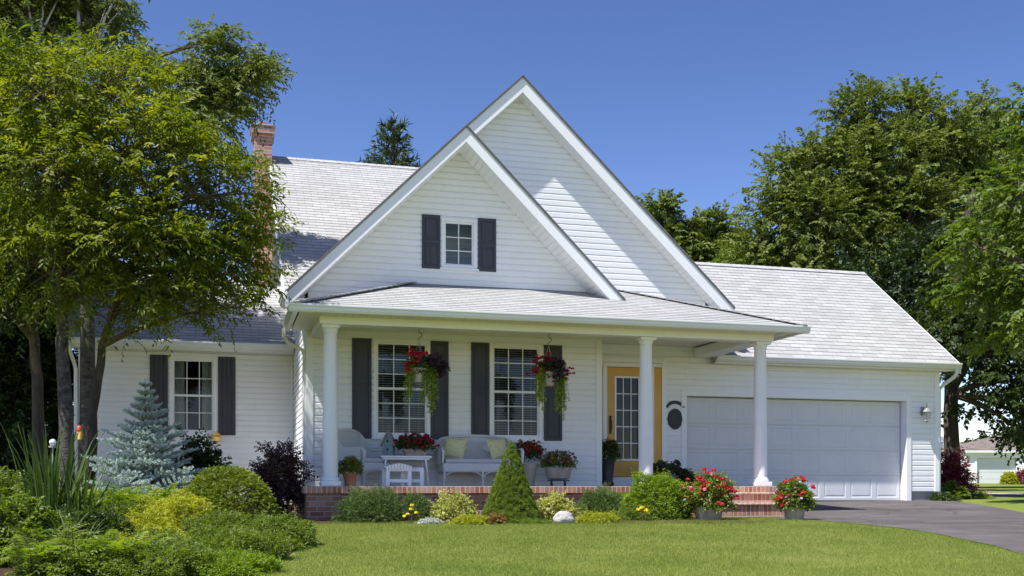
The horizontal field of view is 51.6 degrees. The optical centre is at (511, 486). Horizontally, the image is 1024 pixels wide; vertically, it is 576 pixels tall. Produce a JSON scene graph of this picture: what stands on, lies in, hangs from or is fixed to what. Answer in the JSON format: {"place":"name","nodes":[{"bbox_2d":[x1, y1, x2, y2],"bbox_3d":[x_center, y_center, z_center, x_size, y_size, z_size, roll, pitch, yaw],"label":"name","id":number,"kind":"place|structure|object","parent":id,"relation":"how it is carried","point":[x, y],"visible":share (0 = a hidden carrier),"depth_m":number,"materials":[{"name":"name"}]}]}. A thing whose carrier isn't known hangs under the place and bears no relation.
{"place":"outdoors","nodes":[
{"label":"outdoors","id":0,"kind":"place"},
{"bbox_2d":[5,0,1023,441],"label":"sky","id":1,"kind":"structure","parent":0,"point":[678,95],"materials":[{"name":"blue"}]},
{"bbox_2d":[20,483,1023,575],"bbox_3d":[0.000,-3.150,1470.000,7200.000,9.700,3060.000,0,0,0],"label":"lawn","id":2,"kind":"structure","parent":0,"point":[1013,502],"depth_m":12.11,"materials":[{"name":"green plant"}]},
{"bbox_2d":[0,269,77,489],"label":"dark tree","id":3,"kind":"object","parent":2,"relation":"on","point":[15,395],"visible":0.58,"depth_m":20.21,"materials":[{"name":"plant"}]},
{"bbox_2d":[0,239,127,485],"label":"dark tree","id":4,"kind":"object","parent":2,"relation":"on","point":[75,351],"visible":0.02,"depth_m":22.05,"materials":[{"name":"green plant"}]},
{"bbox_2d":[0,0,138,350],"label":"dark tree","id":5,"kind":"object","parent":2,"relation":"on","point":[9,26],"visible":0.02,"depth_m":19.31,"materials":[{"name":"green plant"}]},
{"bbox_2d":[0,504,293,575],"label":"garden bed","id":6,"kind":"object","parent":2,"relation":"on","point":[4,570],"visible":0.02,"depth_m":10.68,"materials":[{"name":"brown soil"}]},
{"bbox_2d":[0,466,43,508],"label":"green shrub","id":7,"kind":"object","parent":6,"relation":"on","point":[8,488],"visible":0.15,"depth_m":12.70,"materials":[{"name":"green plant"}]},
{"bbox_2d":[0,534,79,575],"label":"astilbe","id":8,"kind":"object","parent":6,"relation":"on","point":[16,553],"visible":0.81,"depth_m":10.12,"materials":[{"name":"green plant"}]},
{"bbox_2d":[0,491,81,567],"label":"green shrub","id":9,"kind":"object","parent":6,"relation":"on","point":[31,512],"visible":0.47,"depth_m":11.12,"materials":[{"name":"green plant"}]},
{"bbox_2d":[0,9,92,485],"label":"shade tree","id":10,"kind":"object","parent":6,"relation":"on","point":[32,335],"visible":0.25,"depth_m":15.75,"materials":[{"name":"green plant"}]},
{"bbox_2d":[0,522,103,548],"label":"astilbe","id":11,"kind":"object","parent":6,"relation":"on","point":[40,537],"visible":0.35,"depth_m":10.63,"materials":[{"name":"green plant"}]},
{"bbox_2d":[0,422,104,515],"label":"iris","id":12,"kind":"object","parent":6,"relation":"on","point":[50,481],"visible":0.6,"depth_m":12.18,"materials":[{"name":"green plant"}]},
{"bbox_2d":[49,439,56,464],"bbox_3d":[-5.764,0.084,13.300,0.100,1.358,0.100,0,0,0],"label":"garden light","id":13,"kind":"object","parent":6,"relation":"on","point":[52,442],"visible":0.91,"depth_m":13.28,"materials":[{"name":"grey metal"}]},
{"bbox_2d":[0,511,121,569],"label":"daylily","id":14,"kind":"object","parent":6,"relation":"on","point":[66,533],"visible":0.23,"depth_m":10.66,"materials":[{"name":"green plant"}]},
{"bbox_2d":[6,451,123,531],"bbox_3d":[-5.107,0.165,12.410,1.252,1.137,1.303,0,0,0],"label":"iris","id":15,"kind":"object","parent":6,"relation":"on","point":[82,499],"visible":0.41,"depth_m":12.18,"materials":[{"name":"green plant"}]},
{"bbox_2d":[3,503,129,533],"bbox_3d":[-4.873,0.406,11.462,1.355,0.542,1.401,0,0,0],"label":"daylily","id":16,"kind":"object","parent":6,"relation":"on","point":[63,519],"visible":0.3,"depth_m":11.29,"materials":[{"name":"green plant"}]},
{"bbox_2d":[77,425,81,470],"bbox_3d":[-5.635,-0.032,13.800,0.076,1.521,0.068,0,0,0],"label":"bird feeder","id":17,"kind":"object","parent":6,"relation":"on","point":[80,433],"visible":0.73,"depth_m":13.79,"materials":[{"name":"yellow plastic"}]},
{"bbox_2d":[5,537,154,575],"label":"green shrub","id":18,"kind":"object","parent":6,"relation":"on","point":[82,564],"visible":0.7,"depth_m":10.09,"materials":[{"name":"green plant"}]},
{"bbox_2d":[53,529,127,543],"bbox_3d":[-4.359,0.632,11.069,0.825,0.375,0.904,0,0,-34],"label":"astilbe","id":19,"kind":"object","parent":6,"relation":"on","point":[105,537],"visible":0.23,"depth_m":11.01,"materials":[{"name":"green plant"}]},
{"bbox_2d":[52,503,138,539],"bbox_3d":[-4.822,0.548,11.903,1.294,0.711,1.144,0,0,0],"label":"green shrub","id":20,"kind":"object","parent":6,"relation":"on","point":[93,516],"visible":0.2,"depth_m":11.82,"materials":[{"name":"green plant"}]},
{"bbox_2d":[59,486,131,496],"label":"fern","id":21,"kind":"object","parent":6,"relation":"on","point":[126,488],"visible":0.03,"depth_m":13.80,"materials":[{"name":"green plant"}]},
{"bbox_2d":[78,488,163,512],"bbox_3d":[-5.038,0.336,13.406,1.212,0.643,1.056,0,0,0],"label":"fern","id":22,"kind":"object","parent":6,"relation":"on","point":[101,492],"visible":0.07,"depth_m":13.17,"materials":[{"name":"green plant"}]},
{"bbox_2d":[73,531,179,558],"bbox_3d":[-3.852,0.656,10.499,0.898,0.410,0.962,0,0,0],"label":"astilbe","id":23,"kind":"object","parent":6,"relation":"on","point":[121,547],"visible":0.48,"depth_m":10.27,"materials":[{"name":"green plant"}]},
{"bbox_2d":[96,491,158,521],"bbox_3d":[-4.757,0.424,12.987,1.195,0.740,1.156,0,0,0],"label":"cinquefoil","id":24,"kind":"object","parent":6,"relation":"on","point":[125,506],"visible":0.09,"depth_m":12.90,"materials":[{"name":"green plant"}]},
{"bbox_2d":[104,485,161,504],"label":"fern","id":25,"kind":"object","parent":6,"relation":"on","point":[133,490],"visible":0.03,"depth_m":13.79,"materials":[{"name":"green plant"}]},
{"bbox_2d":[97,488,185,506],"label":"fern","id":26,"kind":"object","parent":6,"relation":"on","point":[121,496],"visible":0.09,"depth_m":13.21,"materials":[{"name":"green plant"}]},
{"bbox_2d":[108,521,185,571],"bbox_3d":[-3.884,0.700,10.778,1.267,0.723,0.929,0,0,0],"label":"golden cypress","id":27,"kind":"object","parent":6,"relation":"on","point":[123,538],"visible":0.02,"depth_m":10.78,"materials":[{"name":"plant"}]},
{"bbox_2d":[81,379,216,504],"bbox_3d":[-5.347,-0.477,15.251,2.468,2.129,2.457,0,0,0],"label":"blue spruce","id":28,"kind":"object","parent":6,"relation":"on","point":[145,464],"visible":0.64,"depth_m":14.94,"materials":[{"name":"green plant"}]},
{"bbox_2d":[108,493,191,537],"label":"golden cypress","id":29,"kind":"object","parent":6,"relation":"on","point":[147,516],"visible":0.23,"depth_m":12.22,"materials":[{"name":"yellow plant"}]},
{"bbox_2d":[122,482,177,525],"bbox_3d":[-4.652,0.279,14.129,1.094,0.661,1.230,0,0,-29],"label":"fern","id":30,"kind":"object","parent":6,"relation":"on","point":[165,494],"visible":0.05,"depth_m":13.97,"materials":[{"name":"green plant"}]},
{"bbox_2d":[0,21,306,490],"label":"shade tree","id":31,"kind":"object","parent":6,"relation":"on","point":[179,141],"visible":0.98,"depth_m":14.74,"materials":[{"name":"green plant"}]},
{"bbox_2d":[106,524,215,566],"bbox_3d":[-3.790,0.658,11.263,1.463,0.500,1.343,0,0,0],"label":"green shrub","id":32,"kind":"object","parent":6,"relation":"on","point":[172,532],"visible":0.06,"depth_m":11.28,"materials":[{"name":"green plant"}]},
{"bbox_2d":[39,219,295,488],"bbox_3d":[-4.912,-1.585,15.209,3.524,4.423,2.091,0,0,-16],"label":"shade tree","id":33,"kind":"object","parent":6,"relation":"on","point":[152,297],"visible":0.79,"depth_m":15.10,"materials":[{"name":"green plant"}]},
{"bbox_2d":[105,535,233,575],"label":"cinquefoil","id":34,"kind":"object","parent":6,"relation":"on","point":[185,551],"visible":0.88,"depth_m":10.16,"materials":[{"name":"green plant"}]},
{"bbox_2d":[131,479,224,526],"bbox_3d":[-4.049,0.415,13.083,1.554,1.029,1.186,0,0,0],"label":"golden cypress","id":35,"kind":"object","parent":6,"relation":"on","point":[190,504],"visible":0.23,"depth_m":12.94,"materials":[{"name":"yellow plant"}]},
{"bbox_2d":[165,426,231,508],"bbox_3d":[-5.476,-0.196,18.177,1.379,1.679,1.108,0,0,0],"label":"rhododendron","id":36,"kind":"object","parent":6,"relation":"on","point":[200,458],"visible":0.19,"depth_m":18.08,"materials":[{"name":"green plant"}]},
{"bbox_2d":[159,521,293,560],"bbox_3d":[-3.055,0.643,11.383,1.447,0.544,1.412,0,0,0],"label":"cinquefoil","id":37,"kind":"object","parent":6,"relation":"on","point":[256,539],"visible":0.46,"depth_m":11.24,"materials":[{"name":"green plant"}]},
{"bbox_2d":[178,507,282,538],"bbox_3d":[-3.433,0.535,12.609,1.370,0.572,1.295,0,0,0],"label":"cinquefoil","id":38,"kind":"object","parent":6,"relation":"on","point":[191,524],"visible":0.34,"depth_m":12.40,"materials":[{"name":"green plant"}]},
{"bbox_2d":[179,464,285,518],"bbox_3d":[-3.747,0.216,13.967,1.531,1.031,1.472,0,0,0],"label":"boxwood","id":39,"kind":"object","parent":6,"relation":"on","point":[222,475],"visible":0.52,"depth_m":13.73,"materials":[{"name":"green plant"}]},
{"bbox_2d":[182,537,282,575],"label":"cinquefoil","id":40,"kind":"object","parent":6,"relation":"on","point":[258,563],"visible":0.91,"depth_m":10.30,"materials":[{"name":"green plant"}]},
{"bbox_2d":[219,507,319,551],"bbox_3d":[-2.827,0.524,12.498,1.234,0.592,1.179,0,0,39],"label":"cinquefoil","id":41,"kind":"object","parent":6,"relation":"on","point":[301,538],"visible":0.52,"depth_m":12.35,"materials":[{"name":"green plant"}]},
{"bbox_2d":[246,437,319,514],"bbox_3d":[-3.564,-0.100,16.490,1.126,1.334,1.121,0,0,0],"label":"barberry","id":42,"kind":"object","parent":6,"relation":"on","point":[276,466],"visible":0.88,"depth_m":16.33,"materials":[{"name":"purple plant"}]},
{"bbox_2d":[0,0,298,486],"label":"tall tree","id":43,"kind":"object","parent":2,"relation":"on","point":[225,88],"visible":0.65,"depth_m":18.63,"materials":[{"name":"green plant"}]},
{"bbox_2d":[357,109,421,166],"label":"spruce tree","id":44,"kind":"object","parent":2,"relation":"on","point":[394,152],"visible":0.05,"depth_m":39.68,"materials":[{"name":"green plant"}]},
{"bbox_2d":[446,513,489,524],"bbox_3d":[-0.602,0.483,15.112,0.683,0.207,0.439,0,0,0],"label":"sedum","id":45,"kind":"object","parent":2,"relation":"on","point":[469,518],"visible":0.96,"depth_m":15.01,"materials":[{"name":"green plant"}]},
{"bbox_2d":[67,75,962,519],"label":"house","id":46,"kind":"structure","parent":2,"relation":"on","point":[499,241],"depth_m":19.55,"materials":[{"name":"white wood"}]},
{"bbox_2d":[169,356,216,435],"bbox_3d":[-6.268,-1.650,20.872,1.385,2.020,0.990,0,0,-15],"label":"window","id":47,"kind":"structure","parent":46,"relation":"in","point":[192,380],"depth_m":20.55,"materials":[{"name":"glass"}]},
{"bbox_2d":[212,431,220,440],"bbox_3d":[-5.708,-0.962,20.473,0.166,0.188,0.145,0,0,-15],"label":"yellow bird feeder","id":48,"kind":"object","parent":46,"relation":"attached to","point":[216,435],"visible":0.98,"depth_m":20.41,"materials":[{"name":"yellow wood"}]},
{"bbox_2d":[338,454,363,485],"bbox_3d":[-2.527,-0.251,16.495,0.472,0.501,0.431,0,0,-15],"label":"flower pot","id":49,"kind":"object","parent":46,"relation":"on","point":[351,466],"visible":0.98,"depth_m":16.42,"materials":[{"name":"ceramic"}]},
{"bbox_2d":[338,429,392,485],"bbox_3d":[-2.427,-0.475,17.252,0.710,0.941,0.756,0,0,33],"label":"wicker chair","id":50,"kind":"object","parent":46,"relation":"on","point":[352,442],"visible":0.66,"depth_m":17.25,"materials":[{"name":"white wicker"}]},
{"bbox_2d":[382,463,411,485],"bbox_3d":[-1.836,-0.182,16.884,0.413,0.357,0.322,0,0,-19],"label":"footstool","id":51,"kind":"object","parent":46,"relation":"on","point":[386,479],"visible":1,"depth_m":16.77,"materials":[{"name":"white paint"}]},
{"bbox_2d":[372,338,432,439],"bbox_3d":[-1.985,-1.555,18.412,1.497,2.190,0.990,0,0,-15],"label":"window","id":52,"kind":"structure","parent":46,"relation":"in","point":[389,407],"depth_m":18.81,"materials":[{"name":"glass"}]},
{"bbox_2d":[377,456,431,485],"bbox_3d":[-1.776,-0.249,17.459,0.840,0.494,0.440,0,0,-15],"label":"side table","id":53,"kind":"object","parent":46,"relation":"on","point":[421,458],"visible":0.84,"depth_m":17.30,"materials":[{"name":"white paint"}]},
{"bbox_2d":[379,424,396,455],"bbox_3d":[-2.023,-0.758,17.361,0.254,0.520,0.250,0,0,9],"label":"birdhouse","id":54,"kind":"object","parent":53,"relation":"on","point":[387,444],"visible":1,"depth_m":17.29,"materials":[{"name":"blue paint"}]},
{"bbox_2d":[393,430,439,455],"bbox_3d":[-1.610,-0.711,17.480,0.869,0.426,0.503,0,0,-15],"label":"flower box","id":55,"kind":"object","parent":53,"relation":"on","point":[419,441],"visible":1,"depth_m":17.40,"materials":[{"name":"red plant"}]},
{"bbox_2d":[401,467,423,485],"bbox_3d":[-1.607,-0.152,17.142,0.362,0.297,0.304,0,0,-3],"label":"footstool","id":56,"kind":"object","parent":46,"relation":"on","point":[421,471],"visible":0.67,"depth_m":17.00,"materials":[{"name":"white paint"}]},
{"bbox_2d":[401,332,450,415],"bbox_3d":[-1.338,-1.779,16.578,0.820,1.363,0.520,0,0,-15],"label":"hanging basket","id":57,"kind":"object","parent":46,"relation":"hanging from","point":[429,372],"visible":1,"depth_m":16.48,"materials":[{"name":"green plant"}]},
{"bbox_2d":[440,217,478,271],"bbox_3d":[-0.913,-4.157,18.256,0.685,0.895,0.125,0,0,-15],"label":"window","id":58,"kind":"structure","parent":46,"relation":"in","point":[444,266],"depth_m":18.25,"materials":[{"name":"white paint"}]},
{"bbox_2d":[435,434,523,485],"bbox_3d":[-0.560,-0.446,17.866,1.416,0.882,0.710,0,0,-15],"label":"wicker bench","id":59,"kind":"object","parent":46,"relation":"on","point":[477,457],"visible":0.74,"depth_m":17.71,"materials":[{"name":"white wicker"}]},
{"bbox_2d":[444,436,466,458],"bbox_3d":[-0.970,-0.639,17.829,0.380,0.380,0.130,8,-17,7],"label":"pillow","id":60,"kind":"object","parent":59,"relation":"on","point":[454,448],"visible":0.94,"depth_m":17.77,"materials":[{"name":"green fabric"}]},
{"bbox_2d":[486,437,507,458],"bbox_3d":[-0.232,-0.638,18.012,0.380,0.380,0.130,-11,-12,-33],"label":"pillow","id":61,"kind":"object","parent":59,"relation":"on","point":[497,447],"visible":0.84,"depth_m":17.94,"materials":[{"name":"green fabric"}]},
{"bbox_2d":[490,342,544,442],"bbox_3d":[-0.042,-1.548,18.942,1.477,2.205,0.990,0,0,-15],"label":"window","id":62,"kind":"structure","parent":46,"relation":"in","point":[515,415],"depth_m":19.38,"materials":[{"name":"glass"}]},
{"bbox_2d":[513,439,546,485],"bbox_3d":[0.278,-0.404,18.001,0.656,0.806,0.565,0,0,-15],"label":"flower pot","id":63,"kind":"object","parent":46,"relation":"on","point":[530,470],"visible":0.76,"depth_m":17.90,"materials":[{"name":"red plant"}]},
{"bbox_2d":[525,337,574,420],"bbox_3d":[0.609,-1.757,17.085,0.690,1.406,0.525,0,0,-39],"label":"hanging basket","id":64,"kind":"object","parent":46,"relation":"hanging from","point":[546,373],"visible":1,"depth_m":17.02,"materials":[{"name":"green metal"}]},
{"bbox_2d":[538,449,577,485],"bbox_3d":[0.777,-0.318,18.067,0.656,0.629,0.658,0,0,24],"label":"planter","id":65,"kind":"object","parent":46,"relation":"on","point":[550,459],"visible":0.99,"depth_m":17.93,"materials":[{"name":"green plant"}]},
{"bbox_2d":[602,438,621,485],"bbox_3d":[1.735,-0.448,19.305,0.589,0.894,0.508,0,0,-15],"label":"tall planter","id":66,"kind":"object","parent":46,"relation":"on","point":[610,448],"visible":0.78,"depth_m":19.19,"materials":[{"name":"black metal"}]},
{"bbox_2d":[607,367,638,476],"bbox_3d":[2.178,-1.207,19.952,0.830,2.055,0.131,0,0,-15],"label":"door","id":67,"kind":"structure","parent":46,"relation":"in","point":[622,468],"depth_m":19.94,"materials":[{"name":"paint"}]},
{"bbox_2d":[654,368,660,473],"bbox_3d":[2.752,-1.210,20.103,0.152,2.060,0.060,0,0,-15],"label":"door panel","id":68,"kind":"structure","parent":46,"relation":"in","point":[657,371],"depth_m":20.07,"materials":[{"name":"paint"}]},
{"bbox_2d":[653,459,684,479],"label":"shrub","id":69,"kind":"object","parent":46,"relation":"on","point":[671,467],"visible":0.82,"depth_m":19.17,"materials":[{"name":"green plant"}]},
{"bbox_2d":[673,468,696,485],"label":"evergreen","id":70,"kind":"object","parent":46,"relation":"on","point":[690,475],"visible":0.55,"depth_m":19.14,"materials":[{"name":"green plant"}]},
{"bbox_2d":[687,397,899,500],"bbox_3d":[5.613,-0.715,21.076,4.820,2.010,0.050,0,0,-15],"label":"garage door","id":71,"kind":"structure","parent":46,"relation":"in","point":[849,450],"depth_m":21.15,"materials":[{"name":"paint"}]},
{"bbox_2d":[290,517,779,522],"bbox_3d":[0.500,0.514,16.275,7.600,0.037,2.250,0,0,0],"label":"flower bed","id":72,"kind":"object","parent":2,"relation":"on","point":[321,521],"visible":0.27,"depth_m":15.45,"materials":[{"name":"brown soil"}]},
{"bbox_2d":[328,482,407,522],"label":"juniper","id":73,"kind":"object","parent":72,"relation":"on","point":[372,503],"visible":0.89,"depth_m":15.41,"materials":[{"name":"green plant"}]},
{"bbox_2d":[390,490,431,520],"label":"flowering bush","id":74,"kind":"object","parent":72,"relation":"on","point":[409,499],"visible":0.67,"depth_m":15.62,"materials":[{"name":"green plant"}]},
{"bbox_2d":[415,517,443,524],"bbox_3d":[-1.177,0.521,15.149,0.438,0.182,0.322,0,0,0],"label":"dusty miller","id":75,"kind":"object","parent":72,"relation":"on","point":[428,520],"visible":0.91,"depth_m":15.08,"materials":[{"name":"silver plant"}]},
{"bbox_2d":[425,488,479,520],"bbox_3d":[-0.870,0.315,15.729,0.888,0.595,0.745,0,0,0],"label":"euonymus","id":76,"kind":"object","parent":72,"relation":"on","point":[454,506],"visible":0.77,"depth_m":15.63,"materials":[{"name":"beige plant"}]},
{"bbox_2d":[484,511,507,524],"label":"coral bells","id":77,"kind":"object","parent":72,"relation":"on","point":[495,518],"visible":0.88,"depth_m":15.07,"materials":[{"name":"orange plant"}]},
{"bbox_2d":[481,440,540,522],"bbox_3d":[-0.015,-0.029,15.594,0.882,1.298,0.895,0,0,0],"label":"dwarf spruce","id":78,"kind":"object","parent":72,"relation":"on","point":[501,487],"visible":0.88,"depth_m":15.41,"materials":[{"name":"green plant"}]},
{"bbox_2d":[503,510,557,524],"bbox_3d":[0.252,0.480,15.201,0.939,0.406,0.561,0,0,0],"label":"creeping thyme","id":79,"kind":"object","parent":72,"relation":"on","point":[533,520],"visible":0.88,"depth_m":15.13,"materials":[{"name":"green plant"}]},
{"bbox_2d":[536,489,582,519],"bbox_3d":[0.692,0.316,16.096,0.900,0.580,0.711,0,0,0],"label":"euonymus","id":80,"kind":"object","parent":72,"relation":"on","point":[554,502],"visible":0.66,"depth_m":15.97,"materials":[{"name":"beige plant"}]},
{"bbox_2d":[553,511,574,523],"bbox_3d":[0.749,0.485,15.299,0.289,0.261,0.278,0,0,-37],"label":"boulder","id":81,"kind":"object","parent":72,"relation":"on","point":[564,516],"visible":0.72,"depth_m":15.21,"materials":[{"name":"white stone"}]},
{"bbox_2d":[574,505,620,523],"bbox_3d":[1.216,0.405,15.331,0.716,0.324,0.657,0,0,-40],"label":"sedum","id":82,"kind":"object","parent":72,"relation":"on","point":[607,517],"visible":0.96,"depth_m":15.26,"materials":[{"name":"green plant"}]},
{"bbox_2d":[573,481,622,518],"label":"juniper","id":83,"kind":"object","parent":72,"relation":"on","point":[602,500],"visible":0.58,"depth_m":16.18,"materials":[{"name":"green plant"}]},
{"bbox_2d":[609,499,656,520],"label":"shrub","id":84,"kind":"object","parent":72,"relation":"on","point":[626,510],"visible":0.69,"depth_m":15.65,"materials":[{"name":"green plant"}]},
{"bbox_2d":[612,466,695,519],"bbox_3d":[2.186,0.172,16.153,1.342,0.962,1.053,0,0,0],"label":"spirea","id":85,"kind":"object","parent":72,"relation":"on","point":[650,488],"visible":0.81,"depth_m":15.94,"materials":[{"name":"green plant"}]},
{"bbox_2d":[678,467,739,519],"bbox_3d":[2.981,0.115,15.985,0.986,0.804,0.846,0,0,0],"label":"flower tub","id":86,"kind":"object","parent":72,"relation":"on","point":[707,487],"visible":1,"depth_m":15.84,"materials":[{"name":"grey metal"}]},
{"bbox_2d":[635,188,704,258],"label":"broadleaf tree","id":87,"kind":"object","parent":2,"relation":"on","point":[666,214],"visible":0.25,"depth_m":49.26,"materials":[{"name":"green plant"}]},
{"bbox_2d":[676,200,754,262],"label":"broadleaf tree","id":88,"kind":"object","parent":2,"relation":"on","point":[711,230],"visible":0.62,"depth_m":49.39,"materials":[{"name":"green plant"}]},
{"bbox_2d":[707,241,761,263],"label":"broadleaf tree","id":89,"kind":"object","parent":2,"relation":"on","point":[719,256],"visible":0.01,"depth_m":43.70,"materials":[{"name":"green plant"}]},
{"bbox_2d":[709,120,921,280],"bbox_3d":[10.804,-6.534,38.057,7.410,13.685,5.595,0,0,0],"label":"broadleaf tree","id":90,"kind":"object","parent":2,"relation":"on","point":[808,232],"visible":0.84,"depth_m":37.25,"materials":[{"name":"green plant"}]},
{"bbox_2d":[805,70,1009,320],"bbox_3d":[14.406,-7.555,38.394,7.307,15.705,5.390,0,0,14],"label":"broadleaf tree","id":91,"kind":"object","parent":2,"relation":"on","point":[914,184],"visible":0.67,"depth_m":37.97,"materials":[{"name":"green plant"}]},
{"bbox_2d":[824,210,1006,382],"bbox_3d":[13.015,-4.052,33.496,6.953,8.852,4.973,0,0,38],"label":"broadleaf tree","id":92,"kind":"object","parent":2,"relation":"on","point":[898,288],"visible":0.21,"depth_m":32.83,"materials":[{"name":"green plant"}]},
{"bbox_2d":[927,491,962,500],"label":"ground plant","id":93,"kind":"object","parent":2,"relation":"on","point":[943,496],"visible":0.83,"depth_m":21.42,"materials":[{"name":"green plant"}]},
{"bbox_2d":[936,479,971,499],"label":"hosta","id":94,"kind":"object","parent":2,"relation":"on","point":[955,490],"visible":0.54,"depth_m":22.10,"materials":[{"name":"green plant"}]},
{"bbox_2d":[899,179,1023,473],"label":"maple tree","id":95,"kind":"object","parent":2,"relation":"on","point":[953,337],"visible":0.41,"depth_m":24.57,"materials":[{"name":"green plant"}]},
{"bbox_2d":[941,443,981,491],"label":"japanese maple","id":96,"kind":"object","parent":2,"relation":"on","point":[951,470],"visible":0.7,"depth_m":23.39,"materials":[{"name":"red plant"}]},
{"bbox_2d":[914,78,1023,247],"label":"broadleaf tree","id":97,"kind":"object","parent":2,"relation":"on","point":[985,111],"visible":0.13,"depth_m":39.37,"materials":[{"name":"green plant"}]},
{"bbox_2d":[922,81,1023,366],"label":"maple tree","id":98,"kind":"object","parent":2,"relation":"on","point":[1004,295],"visible":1,"depth_m":19.85,"materials":[{"name":"green plant"}]},
{"bbox_2d":[941,436,1023,482],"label":"neighbour garage","id":99,"kind":"structure","parent":2,"relation":"on","point":[987,464],"depth_m":60.12,"materials":[{"name":"white plastic"}]},
{"bbox_2d":[977,458,1014,482],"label":"garage door","id":100,"kind":"structure","parent":99,"relation":"in","point":[990,469],"depth_m":60.12,"materials":[{"name":"paint"}]},
{"bbox_2d":[967,488,997,498],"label":"pink perennial","id":101,"kind":"object","parent":2,"relation":"on","point":[979,494],"visible":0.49,"depth_m":23.09,"materials":[{"name":"green plant"}]},
{"bbox_2d":[960,421,1022,443],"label":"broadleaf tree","id":102,"kind":"object","parent":2,"relation":"on","point":[983,434],"depth_m":80.70,"materials":[{"name":"green plant"}]},
{"bbox_2d":[999,471,1019,484],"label":"neighbour shrub","id":103,"kind":"object","parent":2,"relation":"on","point":[1009,477],"visible":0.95,"depth_m":53.77,"materials":[{"name":"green plant"}]},
{"bbox_2d":[1015,468,1023,483],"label":"neighbour shrub","id":104,"kind":"object","parent":2,"relation":"on","point":[1020,476],"visible":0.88,"depth_m":53.83,"materials":[{"name":"pink plant"}]},
{"bbox_2d":[775,500,1023,553],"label":"driveway","id":105,"kind":"structure","parent":0,"point":[1000,527],"depth_m":16.93,"materials":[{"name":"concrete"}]},
{"bbox_2d":[770,475,817,519],"bbox_3d":[4.258,0.172,16.059,0.734,0.689,0.631,0,0,0],"label":"flower tub","id":106,"kind":"object","parent":105,"relation":"on","point":[788,491],"visible":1,"depth_m":15.93,"materials":[{"name":"grey metal"}]},
{"bbox_2d":[970,493,1023,494],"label":"path","id":107,"kind":"structure","parent":0,"point":[1005,493],"depth_m":27.69,"materials":[{"name":"grey concrete"}]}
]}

